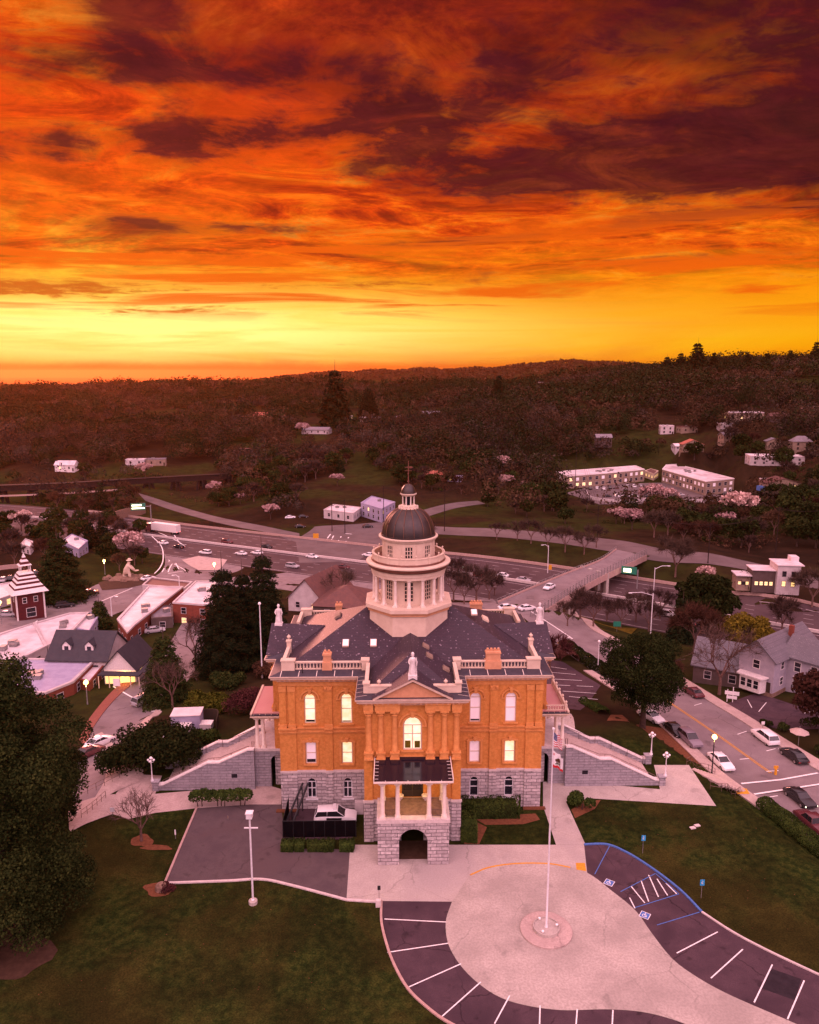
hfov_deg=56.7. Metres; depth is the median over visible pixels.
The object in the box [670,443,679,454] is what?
hill house
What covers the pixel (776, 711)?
lot
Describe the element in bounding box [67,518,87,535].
oak tree
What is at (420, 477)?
bare tree
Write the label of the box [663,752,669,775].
globe lamp
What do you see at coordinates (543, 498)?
bare tree
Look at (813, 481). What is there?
bare tree
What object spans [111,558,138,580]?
kneeling statue
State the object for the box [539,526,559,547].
bare tree
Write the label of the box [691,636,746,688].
house
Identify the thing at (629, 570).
overhead sign
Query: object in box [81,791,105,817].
handrail
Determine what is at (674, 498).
oak tree
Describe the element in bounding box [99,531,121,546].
oak tree
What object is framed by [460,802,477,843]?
clipped hedge
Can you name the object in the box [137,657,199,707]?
bare tree
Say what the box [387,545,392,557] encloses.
window
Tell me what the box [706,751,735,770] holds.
parked car
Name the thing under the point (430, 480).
oak tree
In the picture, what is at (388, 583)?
window
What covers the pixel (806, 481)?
conifer tree
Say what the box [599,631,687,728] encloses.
magnolia tree
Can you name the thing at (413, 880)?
plaza pavement
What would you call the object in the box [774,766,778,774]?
bollard
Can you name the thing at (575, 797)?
bush
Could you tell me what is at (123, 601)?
old town street
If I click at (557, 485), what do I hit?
oak tree
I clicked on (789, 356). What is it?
conifer tree
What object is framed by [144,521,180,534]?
freight truck
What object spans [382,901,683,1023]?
parking lot
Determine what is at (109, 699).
brick walk
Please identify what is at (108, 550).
oak tree
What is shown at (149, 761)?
globe lamp
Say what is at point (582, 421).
evergreen wood
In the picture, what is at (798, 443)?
hill house
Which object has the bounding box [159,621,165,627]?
window
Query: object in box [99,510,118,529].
oak tree
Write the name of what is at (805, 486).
oak tree
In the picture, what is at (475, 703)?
window
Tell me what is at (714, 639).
bare tree
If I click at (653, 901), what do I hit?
accessible markings
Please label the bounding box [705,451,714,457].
bare tree
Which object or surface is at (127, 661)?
inn wing
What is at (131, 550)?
bare tree
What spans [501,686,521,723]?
window
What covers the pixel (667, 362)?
conifer tree
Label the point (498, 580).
bare tree
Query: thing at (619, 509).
blossom tree
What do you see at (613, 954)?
circle drive
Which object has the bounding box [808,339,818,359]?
conifer tree
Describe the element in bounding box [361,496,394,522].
roadside building
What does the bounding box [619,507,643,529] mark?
blossom tree
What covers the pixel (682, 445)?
hill house
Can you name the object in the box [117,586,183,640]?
brick shop
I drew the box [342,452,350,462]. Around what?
bare tree
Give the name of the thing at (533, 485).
oak tree
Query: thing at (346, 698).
window
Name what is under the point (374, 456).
oak tree
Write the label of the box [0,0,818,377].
sky
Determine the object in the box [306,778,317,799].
window
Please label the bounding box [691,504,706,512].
bare tree
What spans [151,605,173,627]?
dark annex
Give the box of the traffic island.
[182,556,226,569]
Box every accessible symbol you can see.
[604,878,614,886]
[639,911,650,919]
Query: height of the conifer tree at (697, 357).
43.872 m
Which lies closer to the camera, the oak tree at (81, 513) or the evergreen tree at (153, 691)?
the evergreen tree at (153, 691)
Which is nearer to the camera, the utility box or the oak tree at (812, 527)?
the utility box
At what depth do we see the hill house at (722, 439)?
468.20 m
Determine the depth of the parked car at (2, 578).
219.06 m
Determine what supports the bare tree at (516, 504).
on the ground
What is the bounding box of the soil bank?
[563,609,636,633]
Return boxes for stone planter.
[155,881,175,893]
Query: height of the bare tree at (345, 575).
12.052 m
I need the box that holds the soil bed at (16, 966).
[0,919,57,979]
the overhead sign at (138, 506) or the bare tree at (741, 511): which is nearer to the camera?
the bare tree at (741, 511)
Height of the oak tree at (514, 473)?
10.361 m
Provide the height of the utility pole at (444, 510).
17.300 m
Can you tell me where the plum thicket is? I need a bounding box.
[221,686,260,714]
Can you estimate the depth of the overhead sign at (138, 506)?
326.71 m
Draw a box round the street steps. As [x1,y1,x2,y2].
[692,768,745,791]
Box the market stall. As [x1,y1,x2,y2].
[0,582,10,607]
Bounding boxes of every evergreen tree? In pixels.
[0,652,98,956]
[1,732,88,824]
[89,599,115,629]
[136,628,194,712]
[662,594,696,644]
[674,572,742,633]
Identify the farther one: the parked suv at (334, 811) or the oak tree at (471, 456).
the oak tree at (471, 456)
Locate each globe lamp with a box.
[147,757,154,781]
[649,732,655,754]
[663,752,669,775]
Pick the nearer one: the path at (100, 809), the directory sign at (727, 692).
the path at (100, 809)
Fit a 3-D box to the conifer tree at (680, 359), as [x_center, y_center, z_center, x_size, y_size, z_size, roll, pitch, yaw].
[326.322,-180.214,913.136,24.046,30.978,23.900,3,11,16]
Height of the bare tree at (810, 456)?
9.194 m
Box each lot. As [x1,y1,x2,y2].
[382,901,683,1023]
[547,660,600,709]
[568,483,724,503]
[584,845,818,1023]
[727,693,818,729]
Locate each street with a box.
[0,555,243,632]
[73,623,202,803]
[216,572,498,608]
[515,604,818,824]
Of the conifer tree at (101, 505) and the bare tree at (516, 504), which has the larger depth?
the conifer tree at (101, 505)
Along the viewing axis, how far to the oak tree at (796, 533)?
259.59 m
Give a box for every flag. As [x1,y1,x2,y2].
[553,751,562,771]
[554,732,562,749]
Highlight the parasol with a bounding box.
[790,728,808,744]
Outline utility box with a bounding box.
[376,899,380,907]
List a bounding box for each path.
[68,794,114,830]
[88,732,142,804]
[546,713,574,728]
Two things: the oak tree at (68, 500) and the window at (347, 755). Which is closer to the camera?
the window at (347, 755)
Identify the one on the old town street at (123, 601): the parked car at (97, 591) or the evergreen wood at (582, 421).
the parked car at (97, 591)
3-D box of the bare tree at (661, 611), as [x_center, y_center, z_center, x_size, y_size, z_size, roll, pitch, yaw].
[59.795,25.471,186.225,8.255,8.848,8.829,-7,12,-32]
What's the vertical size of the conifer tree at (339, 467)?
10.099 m
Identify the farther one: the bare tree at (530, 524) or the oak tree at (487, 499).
the oak tree at (487, 499)
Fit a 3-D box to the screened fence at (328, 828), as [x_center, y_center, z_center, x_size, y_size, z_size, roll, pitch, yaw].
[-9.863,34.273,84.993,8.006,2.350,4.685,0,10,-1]
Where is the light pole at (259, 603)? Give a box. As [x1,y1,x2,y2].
[258,602,262,677]
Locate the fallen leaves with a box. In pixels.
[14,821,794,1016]
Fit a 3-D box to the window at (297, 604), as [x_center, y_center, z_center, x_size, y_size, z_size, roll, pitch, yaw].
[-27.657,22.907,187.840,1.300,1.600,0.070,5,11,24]
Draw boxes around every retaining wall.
[113,508,145,518]
[586,492,645,501]
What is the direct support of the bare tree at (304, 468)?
on the ground
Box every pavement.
[114,710,161,767]
[347,845,586,901]
[572,610,818,770]
[583,670,811,840]
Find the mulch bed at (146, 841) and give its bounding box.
[131,834,153,846]
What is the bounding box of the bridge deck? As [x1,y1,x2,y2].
[497,550,643,608]
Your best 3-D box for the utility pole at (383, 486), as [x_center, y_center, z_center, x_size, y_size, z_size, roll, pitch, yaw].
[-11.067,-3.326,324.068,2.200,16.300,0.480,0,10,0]
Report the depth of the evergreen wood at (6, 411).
795.98 m
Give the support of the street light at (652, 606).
on the ground
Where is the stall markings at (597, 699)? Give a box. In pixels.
[552,667,765,711]
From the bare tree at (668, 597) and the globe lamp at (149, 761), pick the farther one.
the bare tree at (668, 597)
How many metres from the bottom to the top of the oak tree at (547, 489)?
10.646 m
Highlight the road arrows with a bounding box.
[36,531,348,711]
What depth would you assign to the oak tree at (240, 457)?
456.06 m
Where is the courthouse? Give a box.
[151,461,666,864]
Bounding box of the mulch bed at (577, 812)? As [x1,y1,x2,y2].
[571,800,599,817]
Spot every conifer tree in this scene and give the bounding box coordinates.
[82,519,99,549]
[90,518,109,548]
[91,476,111,509]
[168,413,175,425]
[316,370,354,427]
[334,458,345,472]
[356,388,378,416]
[489,376,504,397]
[493,462,500,478]
[617,488,630,507]
[622,494,641,522]
[659,357,671,369]
[674,353,686,371]
[685,340,709,371]
[708,352,718,366]
[744,353,752,364]
[762,353,771,362]
[785,350,793,362]
[802,463,813,486]
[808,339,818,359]
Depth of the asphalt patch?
62.98 m
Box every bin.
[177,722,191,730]
[199,720,213,729]
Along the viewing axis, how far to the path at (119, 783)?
94.59 m
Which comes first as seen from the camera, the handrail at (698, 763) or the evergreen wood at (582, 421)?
the handrail at (698, 763)
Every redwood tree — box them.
[188,550,259,680]
[228,563,251,657]
[238,545,288,663]
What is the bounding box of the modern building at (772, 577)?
[731,554,804,594]
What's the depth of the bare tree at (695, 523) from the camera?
289.91 m
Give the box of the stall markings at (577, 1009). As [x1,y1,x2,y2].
[388,875,804,1023]
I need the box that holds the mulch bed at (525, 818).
[477,813,539,824]
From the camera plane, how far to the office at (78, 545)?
269.07 m
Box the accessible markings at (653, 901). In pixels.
[595,846,698,924]
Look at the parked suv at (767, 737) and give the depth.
110.96 m
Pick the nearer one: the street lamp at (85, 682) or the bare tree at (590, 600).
the street lamp at (85, 682)
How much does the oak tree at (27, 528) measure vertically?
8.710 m
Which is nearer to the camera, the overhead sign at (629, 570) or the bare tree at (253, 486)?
the overhead sign at (629, 570)
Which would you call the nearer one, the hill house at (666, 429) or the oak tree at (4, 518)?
the oak tree at (4, 518)
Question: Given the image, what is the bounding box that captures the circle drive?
[446,862,794,1023]
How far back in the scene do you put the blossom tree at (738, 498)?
315.66 m
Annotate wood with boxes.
[0,348,811,394]
[0,350,818,432]
[0,370,818,519]
[243,358,648,382]
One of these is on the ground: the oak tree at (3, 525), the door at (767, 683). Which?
the oak tree at (3, 525)
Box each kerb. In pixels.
[164,807,197,880]
[168,878,346,900]
[346,898,375,902]
[380,900,454,1023]
[470,862,569,874]
[584,843,701,911]
[701,911,818,975]
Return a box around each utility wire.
[576,435,598,505]
[596,507,713,524]
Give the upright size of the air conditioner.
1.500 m
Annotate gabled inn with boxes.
[44,629,127,666]
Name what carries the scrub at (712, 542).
on the ground
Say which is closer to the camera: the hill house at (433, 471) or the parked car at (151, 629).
the parked car at (151, 629)
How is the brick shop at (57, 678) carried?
on the ground
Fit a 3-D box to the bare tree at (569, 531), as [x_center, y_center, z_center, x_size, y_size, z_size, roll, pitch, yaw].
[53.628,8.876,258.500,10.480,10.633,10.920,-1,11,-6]
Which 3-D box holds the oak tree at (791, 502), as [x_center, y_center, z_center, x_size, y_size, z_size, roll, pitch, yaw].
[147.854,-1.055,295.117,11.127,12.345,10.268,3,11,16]
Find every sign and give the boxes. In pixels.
[113,679,119,685]
[131,503,151,521]
[313,533,318,537]
[613,621,620,626]
[621,566,638,588]
[641,835,645,852]
[700,879,704,895]
[725,687,738,701]
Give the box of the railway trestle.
[0,473,232,502]
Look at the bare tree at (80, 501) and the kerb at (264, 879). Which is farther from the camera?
the bare tree at (80, 501)
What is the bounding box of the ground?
[0,363,818,1023]
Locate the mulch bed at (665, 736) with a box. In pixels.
[607,715,706,764]
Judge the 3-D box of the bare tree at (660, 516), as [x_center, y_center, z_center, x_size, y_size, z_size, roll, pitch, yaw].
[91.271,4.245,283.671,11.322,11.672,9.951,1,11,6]
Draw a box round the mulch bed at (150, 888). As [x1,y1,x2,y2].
[143,883,175,896]
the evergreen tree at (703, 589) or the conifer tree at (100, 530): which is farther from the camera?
the conifer tree at (100, 530)
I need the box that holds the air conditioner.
[355,800,363,813]
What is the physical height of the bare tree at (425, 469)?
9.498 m
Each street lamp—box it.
[83,680,87,704]
[711,734,716,773]
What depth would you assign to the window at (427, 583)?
91.65 m
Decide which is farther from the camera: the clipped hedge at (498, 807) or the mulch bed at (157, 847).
the clipped hedge at (498, 807)
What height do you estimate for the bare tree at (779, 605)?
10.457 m
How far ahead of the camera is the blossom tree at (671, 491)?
359.18 m
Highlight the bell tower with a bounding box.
[5,553,48,620]
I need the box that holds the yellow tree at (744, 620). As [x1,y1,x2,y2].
[716,611,775,643]
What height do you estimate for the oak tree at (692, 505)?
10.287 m
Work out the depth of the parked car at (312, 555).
264.11 m
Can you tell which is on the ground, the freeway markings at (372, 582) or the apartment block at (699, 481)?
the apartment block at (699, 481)
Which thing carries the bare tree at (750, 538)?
on the ground
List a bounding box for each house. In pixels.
[54,460,78,471]
[125,458,146,464]
[146,457,166,465]
[286,565,353,611]
[302,427,331,433]
[311,584,372,614]
[426,470,445,480]
[594,434,612,446]
[659,424,673,433]
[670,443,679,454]
[676,425,697,433]
[679,439,704,455]
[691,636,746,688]
[717,422,732,430]
[717,432,733,445]
[724,411,764,422]
[737,621,818,697]
[745,453,804,465]
[759,476,800,486]
[763,437,780,449]
[765,412,795,422]
[788,436,812,453]
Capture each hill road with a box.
[139,493,298,542]
[364,524,817,588]
[380,501,484,523]
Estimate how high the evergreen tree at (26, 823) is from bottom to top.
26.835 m
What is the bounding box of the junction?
[296,522,382,562]
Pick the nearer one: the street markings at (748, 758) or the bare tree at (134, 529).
the street markings at (748, 758)
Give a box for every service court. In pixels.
[167,805,349,897]
[285,808,352,838]
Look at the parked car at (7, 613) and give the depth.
187.47 m
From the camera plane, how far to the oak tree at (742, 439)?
452.08 m
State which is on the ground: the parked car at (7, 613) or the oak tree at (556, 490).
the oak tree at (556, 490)
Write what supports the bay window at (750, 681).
in the pale house at (790, 651)
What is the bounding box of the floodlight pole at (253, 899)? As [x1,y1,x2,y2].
[244,810,257,905]
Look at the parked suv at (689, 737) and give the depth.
109.25 m
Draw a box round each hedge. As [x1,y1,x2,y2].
[188,787,253,806]
[280,837,294,852]
[294,837,305,852]
[307,837,334,852]
[339,837,354,852]
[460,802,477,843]
[461,794,520,818]
[554,645,579,661]
[559,639,605,676]
[578,696,609,712]
[755,796,818,857]
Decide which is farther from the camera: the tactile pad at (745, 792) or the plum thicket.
the plum thicket
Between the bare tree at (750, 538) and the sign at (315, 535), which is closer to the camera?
the bare tree at (750, 538)
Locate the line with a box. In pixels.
[558,643,771,772]
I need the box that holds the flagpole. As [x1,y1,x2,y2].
[520,727,572,949]
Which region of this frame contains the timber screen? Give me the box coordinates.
[203,709,218,729]
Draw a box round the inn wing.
[97,634,152,687]
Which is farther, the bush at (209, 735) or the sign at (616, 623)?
the sign at (616, 623)
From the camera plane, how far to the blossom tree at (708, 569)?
225.99 m
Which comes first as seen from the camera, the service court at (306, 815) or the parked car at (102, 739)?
the service court at (306, 815)
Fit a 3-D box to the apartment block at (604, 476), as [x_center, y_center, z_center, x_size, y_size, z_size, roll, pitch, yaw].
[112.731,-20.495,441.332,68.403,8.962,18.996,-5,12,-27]
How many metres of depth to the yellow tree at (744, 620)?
152.78 m
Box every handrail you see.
[79,767,126,794]
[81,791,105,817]
[686,756,714,771]
[710,782,739,796]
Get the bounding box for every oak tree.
[0,510,17,523]
[0,522,12,545]
[24,524,43,538]
[30,519,64,539]
[38,491,51,505]
[39,507,68,524]
[65,494,79,507]
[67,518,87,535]
[70,509,95,523]
[76,462,91,475]
[93,542,119,562]
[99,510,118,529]
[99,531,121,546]
[114,496,136,508]
[132,518,147,530]
[135,546,148,562]
[209,492,224,505]
[213,458,231,470]
[220,486,237,505]
[234,476,251,492]
[237,454,254,466]
[247,477,266,495]
[252,462,274,479]
[267,469,281,482]
[268,482,292,501]
[270,454,288,465]
[324,451,343,470]
[339,447,353,459]
[366,447,382,461]
[367,452,381,460]
[377,441,391,452]
[386,454,404,464]
[389,462,411,482]
[397,473,411,484]
[410,470,417,481]
[425,473,440,489]
[438,450,455,463]
[443,471,454,481]
[458,460,473,478]
[464,452,476,462]
[480,492,495,506]
[482,482,495,492]
[504,470,519,485]
[519,482,543,500]
[519,499,534,516]
[539,482,553,494]
[544,491,568,510]
[547,480,568,490]
[547,488,568,508]
[557,507,574,523]
[643,495,659,505]
[660,495,686,507]
[671,507,699,533]
[683,441,704,459]
[684,502,694,510]
[692,512,716,534]
[710,519,727,539]
[716,516,727,525]
[719,507,738,517]
[722,517,760,547]
[731,433,752,445]
[733,444,750,460]
[748,505,773,521]
[751,440,764,450]
[761,483,787,503]
[773,494,802,513]
[775,454,794,468]
[776,446,794,454]
[778,483,805,500]
[780,513,796,524]
[781,518,811,546]
[783,470,796,479]
[785,515,809,530]
[791,500,818,521]
[798,484,818,493]
[800,520,818,547]
[812,468,818,478]
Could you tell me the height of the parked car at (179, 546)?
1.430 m
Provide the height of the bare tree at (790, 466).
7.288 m
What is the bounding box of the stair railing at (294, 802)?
[286,783,308,820]
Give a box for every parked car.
[0,576,5,581]
[0,610,14,616]
[6,575,13,580]
[79,744,105,758]
[83,735,115,745]
[84,589,99,594]
[140,575,154,580]
[144,625,164,633]
[157,540,168,544]
[173,544,184,548]
[235,550,247,555]
[250,550,262,554]
[260,544,272,548]
[294,524,305,527]
[306,553,318,558]
[337,564,349,568]
[497,603,516,610]
[516,576,530,580]
[517,604,536,611]
[543,583,555,589]
[637,708,665,723]
[662,721,679,737]
[684,687,704,697]
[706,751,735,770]
[779,747,809,763]
[782,786,817,808]
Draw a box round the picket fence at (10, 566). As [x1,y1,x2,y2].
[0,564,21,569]
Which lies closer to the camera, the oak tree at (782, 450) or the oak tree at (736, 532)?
the oak tree at (736, 532)
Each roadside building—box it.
[324,504,360,521]
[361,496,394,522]
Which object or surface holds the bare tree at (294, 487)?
on the ground
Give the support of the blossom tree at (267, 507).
on the ground
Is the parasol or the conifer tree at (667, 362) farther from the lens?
the conifer tree at (667, 362)
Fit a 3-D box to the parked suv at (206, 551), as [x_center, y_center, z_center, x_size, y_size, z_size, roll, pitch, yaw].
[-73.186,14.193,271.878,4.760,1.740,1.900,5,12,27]
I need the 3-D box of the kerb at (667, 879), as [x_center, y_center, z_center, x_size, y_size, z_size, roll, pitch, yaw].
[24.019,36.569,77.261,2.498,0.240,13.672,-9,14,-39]
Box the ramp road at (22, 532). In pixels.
[13,519,115,535]
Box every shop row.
[0,622,46,659]
[34,612,89,651]
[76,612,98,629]
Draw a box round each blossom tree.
[7,509,32,530]
[112,531,144,557]
[135,462,153,476]
[205,481,221,491]
[261,503,279,518]
[296,422,310,435]
[329,473,344,485]
[494,455,510,470]
[498,474,514,489]
[607,506,624,523]
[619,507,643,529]
[638,483,667,496]
[659,487,680,497]
[695,565,715,574]
[714,511,736,518]
[719,491,760,508]
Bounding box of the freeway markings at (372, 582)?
[0,505,818,635]
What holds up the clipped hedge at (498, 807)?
on the mulch bed at (525, 818)
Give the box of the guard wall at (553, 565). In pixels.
[88,510,818,606]
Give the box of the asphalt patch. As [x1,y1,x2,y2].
[762,969,800,999]
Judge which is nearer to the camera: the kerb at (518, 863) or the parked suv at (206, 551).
the kerb at (518, 863)
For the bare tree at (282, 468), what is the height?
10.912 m
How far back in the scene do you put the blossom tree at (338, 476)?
401.06 m
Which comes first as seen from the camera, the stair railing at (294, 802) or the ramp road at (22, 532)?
the stair railing at (294, 802)
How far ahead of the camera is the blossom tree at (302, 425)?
582.64 m
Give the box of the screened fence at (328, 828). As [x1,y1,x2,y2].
[282,798,355,837]
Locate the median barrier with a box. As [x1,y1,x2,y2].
[30,516,818,632]
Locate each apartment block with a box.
[556,465,644,488]
[662,464,734,494]
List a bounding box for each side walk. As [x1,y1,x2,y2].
[113,775,281,818]
[543,765,715,844]
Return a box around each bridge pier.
[595,570,599,590]
[603,573,608,592]
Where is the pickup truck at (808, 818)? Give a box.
[792,809,818,834]
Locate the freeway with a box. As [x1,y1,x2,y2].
[0,504,818,639]
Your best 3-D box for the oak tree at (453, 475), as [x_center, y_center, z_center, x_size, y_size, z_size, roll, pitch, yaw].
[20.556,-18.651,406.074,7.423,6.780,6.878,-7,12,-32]
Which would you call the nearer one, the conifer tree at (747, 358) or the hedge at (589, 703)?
the hedge at (589, 703)
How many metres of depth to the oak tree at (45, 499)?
389.32 m
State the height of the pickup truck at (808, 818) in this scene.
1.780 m
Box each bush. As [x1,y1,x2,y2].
[93,745,146,774]
[112,717,204,775]
[181,689,228,713]
[193,728,220,745]
[209,671,246,690]
[252,659,272,677]
[567,790,595,809]
[759,718,773,725]
[776,721,789,731]
[798,716,818,727]
[813,744,818,752]
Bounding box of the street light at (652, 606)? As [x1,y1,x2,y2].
[628,592,652,633]
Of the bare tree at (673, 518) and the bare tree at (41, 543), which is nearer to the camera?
the bare tree at (41, 543)
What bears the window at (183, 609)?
in the brick shop at (190, 599)
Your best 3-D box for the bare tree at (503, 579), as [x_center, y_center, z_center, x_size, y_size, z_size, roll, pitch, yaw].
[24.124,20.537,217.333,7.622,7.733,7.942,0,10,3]
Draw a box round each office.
[21,538,33,554]
[62,534,88,557]
[644,468,657,480]
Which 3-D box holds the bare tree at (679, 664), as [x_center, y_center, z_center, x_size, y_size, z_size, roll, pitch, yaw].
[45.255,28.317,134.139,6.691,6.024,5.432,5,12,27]
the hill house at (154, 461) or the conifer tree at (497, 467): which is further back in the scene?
the hill house at (154, 461)
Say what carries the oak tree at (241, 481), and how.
on the ground
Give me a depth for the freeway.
248.61 m
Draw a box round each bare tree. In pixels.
[0,527,22,552]
[0,541,27,563]
[16,513,38,534]
[30,538,52,554]
[46,491,64,506]
[61,517,78,527]
[72,499,85,507]
[83,498,95,509]
[85,511,105,532]
[105,514,124,531]
[108,783,158,841]
[109,519,129,531]
[109,553,127,570]
[117,496,137,507]
[122,544,144,565]
[125,484,140,494]
[126,526,142,533]
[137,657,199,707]
[163,612,206,667]
[242,481,264,501]
[276,465,293,482]
[289,482,307,495]
[295,464,311,481]
[299,452,315,459]
[308,459,325,478]
[320,565,358,587]
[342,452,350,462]
[413,473,424,487]
[417,465,430,473]
[436,463,451,471]
[436,564,471,600]
[447,555,467,571]
[449,475,464,484]
[451,573,479,603]
[459,561,499,599]
[468,467,483,477]
[474,568,506,599]
[479,468,500,484]
[486,573,506,595]
[488,521,507,539]
[494,480,505,493]
[505,520,527,540]
[510,502,519,512]
[517,516,545,543]
[536,495,550,510]
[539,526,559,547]
[549,632,577,667]
[551,524,580,551]
[555,599,579,625]
[566,583,602,618]
[572,531,595,554]
[576,588,614,626]
[579,498,594,510]
[583,522,609,547]
[596,599,620,620]
[605,596,633,627]
[623,591,653,621]
[634,600,668,631]
[639,508,669,537]
[642,585,676,618]
[654,532,698,576]
[657,509,683,533]
[662,597,729,650]
[672,520,695,537]
[672,658,685,671]
[683,618,764,694]
[690,519,708,536]
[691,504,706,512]
[698,520,723,540]
[703,504,724,513]
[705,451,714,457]
[721,425,738,441]
[734,506,749,518]
[735,515,769,546]
[737,534,758,551]
[747,432,760,441]
[759,508,785,534]
[765,592,802,629]
[776,436,789,446]
[779,460,794,470]
[786,463,799,475]
[786,566,818,607]
[804,451,818,460]
[808,478,818,485]
[808,495,818,502]
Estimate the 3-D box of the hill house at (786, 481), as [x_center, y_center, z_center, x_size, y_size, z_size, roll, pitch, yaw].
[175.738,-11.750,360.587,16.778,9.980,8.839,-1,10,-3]
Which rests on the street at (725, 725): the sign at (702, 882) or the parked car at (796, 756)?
the parked car at (796, 756)
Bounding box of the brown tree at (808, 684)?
[790,668,818,732]
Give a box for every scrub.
[0,442,818,562]
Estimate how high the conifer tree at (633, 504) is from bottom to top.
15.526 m
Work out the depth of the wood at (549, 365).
2799.06 m
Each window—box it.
[26,607,36,617]
[105,676,134,683]
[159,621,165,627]
[181,607,185,613]
[295,601,299,607]
[299,688,319,725]
[302,738,318,765]
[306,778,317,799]
[336,688,354,724]
[339,738,354,765]
[342,778,353,799]
[386,580,391,600]
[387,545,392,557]
[398,711,426,751]
[404,582,413,601]
[405,547,412,558]
[425,545,429,557]
[425,579,430,600]
[467,736,482,764]
[468,687,485,723]
[469,777,477,797]
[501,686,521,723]
[502,736,517,763]
[502,776,513,797]
[703,670,711,679]
[728,674,735,683]
[737,669,768,693]
[752,658,759,668]
[794,661,801,672]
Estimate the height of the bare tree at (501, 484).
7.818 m
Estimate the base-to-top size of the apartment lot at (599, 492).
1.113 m
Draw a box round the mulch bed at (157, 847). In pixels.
[140,845,171,849]
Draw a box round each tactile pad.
[576,863,585,870]
[736,788,748,793]
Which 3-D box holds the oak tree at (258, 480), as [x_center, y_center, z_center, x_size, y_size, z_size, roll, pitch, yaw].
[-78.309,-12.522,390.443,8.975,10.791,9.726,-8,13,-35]
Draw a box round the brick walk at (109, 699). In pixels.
[79,674,144,742]
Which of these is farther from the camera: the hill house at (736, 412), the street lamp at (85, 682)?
the hill house at (736, 412)
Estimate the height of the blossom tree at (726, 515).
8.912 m
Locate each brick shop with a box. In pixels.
[13,658,92,700]
[79,665,103,690]
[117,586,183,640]
[142,577,192,590]
[172,581,215,622]
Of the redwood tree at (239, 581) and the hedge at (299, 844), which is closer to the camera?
the hedge at (299, 844)
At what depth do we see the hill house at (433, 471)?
409.46 m
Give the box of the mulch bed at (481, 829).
[464,823,486,843]
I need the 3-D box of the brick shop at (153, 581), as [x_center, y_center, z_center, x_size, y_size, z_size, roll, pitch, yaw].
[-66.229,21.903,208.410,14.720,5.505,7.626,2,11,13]
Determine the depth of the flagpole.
68.42 m
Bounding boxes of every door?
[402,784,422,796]
[765,682,770,692]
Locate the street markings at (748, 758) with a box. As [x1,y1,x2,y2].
[531,611,818,796]
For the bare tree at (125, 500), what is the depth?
349.22 m
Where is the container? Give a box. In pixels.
[170,707,203,728]
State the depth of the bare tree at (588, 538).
254.20 m
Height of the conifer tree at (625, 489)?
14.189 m
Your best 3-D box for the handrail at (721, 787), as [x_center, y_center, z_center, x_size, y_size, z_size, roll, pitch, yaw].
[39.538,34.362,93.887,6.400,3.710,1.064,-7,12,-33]
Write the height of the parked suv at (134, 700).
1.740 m
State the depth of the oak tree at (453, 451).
436.12 m
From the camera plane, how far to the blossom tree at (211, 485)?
409.34 m
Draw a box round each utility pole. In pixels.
[342,499,346,526]
[381,485,385,521]
[444,490,444,530]
[707,523,710,562]
[774,507,779,557]
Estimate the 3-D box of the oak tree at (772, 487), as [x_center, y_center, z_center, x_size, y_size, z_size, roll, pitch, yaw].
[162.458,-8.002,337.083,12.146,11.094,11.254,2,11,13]
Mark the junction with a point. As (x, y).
(355, 532)
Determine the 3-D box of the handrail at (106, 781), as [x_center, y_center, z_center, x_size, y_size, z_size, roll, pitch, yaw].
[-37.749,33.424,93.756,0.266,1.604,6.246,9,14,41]
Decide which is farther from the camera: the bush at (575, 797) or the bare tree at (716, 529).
the bare tree at (716, 529)
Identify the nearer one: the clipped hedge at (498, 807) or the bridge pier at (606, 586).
the clipped hedge at (498, 807)
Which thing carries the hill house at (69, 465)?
on the ground
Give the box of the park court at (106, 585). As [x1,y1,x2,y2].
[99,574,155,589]
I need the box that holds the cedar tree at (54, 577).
[35,525,98,607]
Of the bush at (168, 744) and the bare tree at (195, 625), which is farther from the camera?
the bare tree at (195, 625)
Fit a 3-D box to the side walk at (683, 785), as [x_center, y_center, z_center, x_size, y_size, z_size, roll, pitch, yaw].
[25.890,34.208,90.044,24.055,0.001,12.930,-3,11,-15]
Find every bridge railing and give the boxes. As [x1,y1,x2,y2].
[496,547,616,603]
[530,549,646,616]
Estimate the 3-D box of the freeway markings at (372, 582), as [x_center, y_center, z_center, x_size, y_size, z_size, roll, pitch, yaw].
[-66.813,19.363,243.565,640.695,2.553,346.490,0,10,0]
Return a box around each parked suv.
[54,600,74,608]
[130,692,145,706]
[199,549,211,554]
[221,538,232,543]
[285,562,299,568]
[314,803,356,819]
[665,609,673,616]
[677,726,703,747]
[751,728,779,745]
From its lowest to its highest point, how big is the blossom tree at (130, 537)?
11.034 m
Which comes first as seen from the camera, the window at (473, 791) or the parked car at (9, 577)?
the window at (473, 791)

